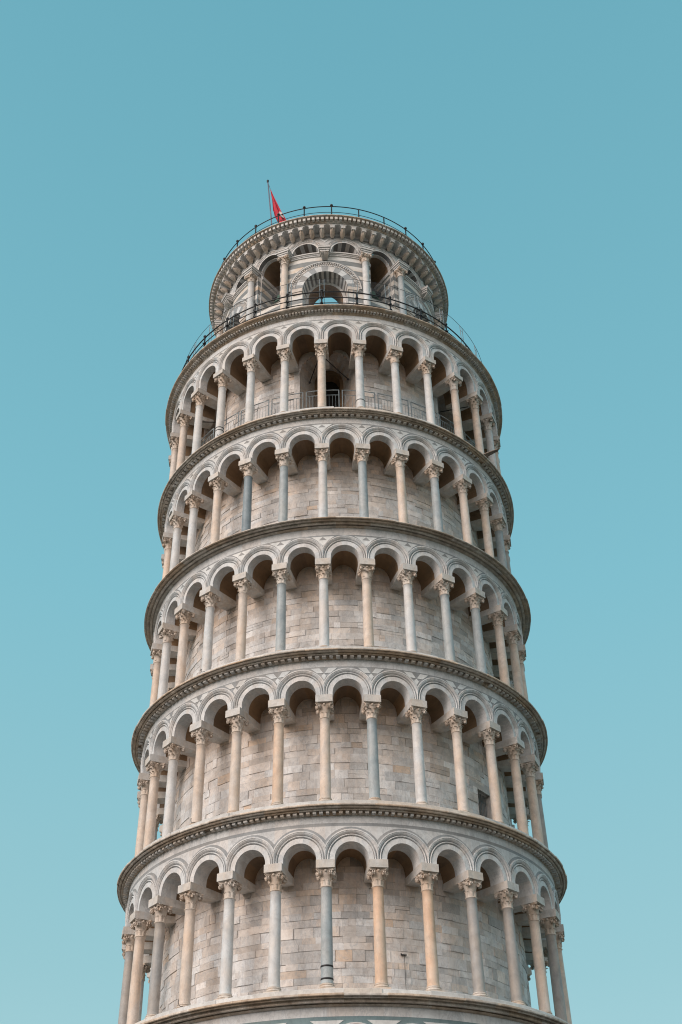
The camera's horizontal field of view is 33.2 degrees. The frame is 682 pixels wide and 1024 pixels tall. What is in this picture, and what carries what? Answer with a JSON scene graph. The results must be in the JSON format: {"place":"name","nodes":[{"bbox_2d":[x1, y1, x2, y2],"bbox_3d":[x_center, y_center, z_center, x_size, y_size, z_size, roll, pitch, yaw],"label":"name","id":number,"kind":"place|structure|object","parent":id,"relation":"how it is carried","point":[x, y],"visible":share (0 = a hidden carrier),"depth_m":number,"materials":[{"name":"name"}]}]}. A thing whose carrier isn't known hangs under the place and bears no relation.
{"place":"outdoors","nodes":[
{"label":"outdoors","id":0,"kind":"place"},
{"bbox_2d":[0,0,681,1023],"label":"sky","id":1,"kind":"structure","parent":0,"point":[532,148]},
{"label":"pavement","id":2,"kind":"structure","parent":0,"visible":0},
{"bbox_2d":[117,214,571,1023],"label":"bell tower","id":3,"kind":"structure","parent":2,"relation":"on","point":[339,742],"depth_m":39.21,"materials":[{"name":"stone"}]},
{"bbox_2d":[267,180,271,225],"bbox_3d":[-3.545,-15.026,57.437,0.500,5.429,0.120,-1,-39,0],"label":"flagpole","id":4,"kind":"object","parent":3,"relation":"on","point":[269,200],"visible":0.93,"depth_m":57.98,"materials":[{"name":"black metal"}]},
{"bbox_2d":[270,189,285,222],"bbox_3d":[-3.134,-15.389,57.707,0.927,2.928,0.278,-1,-39,0],"label":"flag","id":5,"kind":"object","parent":4,"relation":"hanging from","point":[276,209],"visible":0.79,"depth_m":57.58,"materials":[{"name":"red fabric"}]},
{"bbox_2d":[272,292,279,302],"bbox_3d":[-2.841,-10.094,54.295,1.000,1.040,0.720,-22,-43,24],"label":"bronze bell","id":6,"kind":"object","parent":3,"relation":"hanging from","point":[276,296],"visible":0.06,"depth_m":54.51,"materials":[{"name":"black metal"}]},
{"bbox_2d":[181,289,472,371],"bbox_3d":[-0.415,-4.347,54.376,14.967,1.515,14.982,-1,-39,0],"label":"iron railing","id":7,"kind":"object","parent":3,"relation":"on","point":[321,297],"visible":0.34,"depth_m":49.26,"materials":[{"name":"black metal"}]},
{"bbox_2d":[222,204,435,263],"bbox_3d":[-0.635,-10.708,59.464,11.914,1.155,11.914,-1,-39,0],"label":"roof railing","id":8,"kind":"object","parent":3,"relation":"on","point":[331,212],"visible":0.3,"depth_m":55.47,"materials":[{"name":"black metal"}]},
{"bbox_2d":[190,390,474,454],"bbox_3d":[-0.239,0.050,50.862,13.879,1.627,13.880,-1,-39,0],"label":"gallery barrier","id":9,"kind":"object","parent":3,"relation":"on","point":[332,405],"visible":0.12,"depth_m":46.19,"materials":[{"name":"metal"}]},
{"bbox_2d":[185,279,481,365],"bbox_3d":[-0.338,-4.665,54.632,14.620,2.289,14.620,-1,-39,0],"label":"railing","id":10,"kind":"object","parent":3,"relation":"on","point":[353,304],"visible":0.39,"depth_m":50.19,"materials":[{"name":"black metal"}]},
{"bbox_2d":[326,359,348,380],"bbox_3d":[-0.206,-5.909,47.290,1.537,0.236,0.107,34,-52,-31],"label":"tie rod","id":11,"kind":"object","parent":3,"relation":"attached to","point":[338,370],"visible":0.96,"depth_m":47.34,"materials":[{"name":"black metal"}]},
{"bbox_2d":[371,288,380,300],"bbox_3d":[1.456,-10.234,54.233,1.000,1.040,0.720,18,-42,-22],"label":"bronze bell","id":12,"kind":"object","parent":3,"relation":"hanging from","point":[374,292],"visible":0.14,"depth_m":54.38,"materials":[{"name":"black metal"}]},
{"bbox_2d":[468,779,491,818],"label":"window","id":13,"kind":"structure","parent":3,"relation":"in","point":[484,806],"depth_m":38.57,"materials":[{"name":"stone"}]},
{"bbox_2d":[484,449,497,456],"bbox_3d":[6.085,-2.394,46.748,0.702,0.127,0.262,-19,-46,19],"label":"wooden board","id":14,"kind":"object","parent":3,"relation":"on","point":[487,454],"visible":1,"depth_m":46.71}
]}

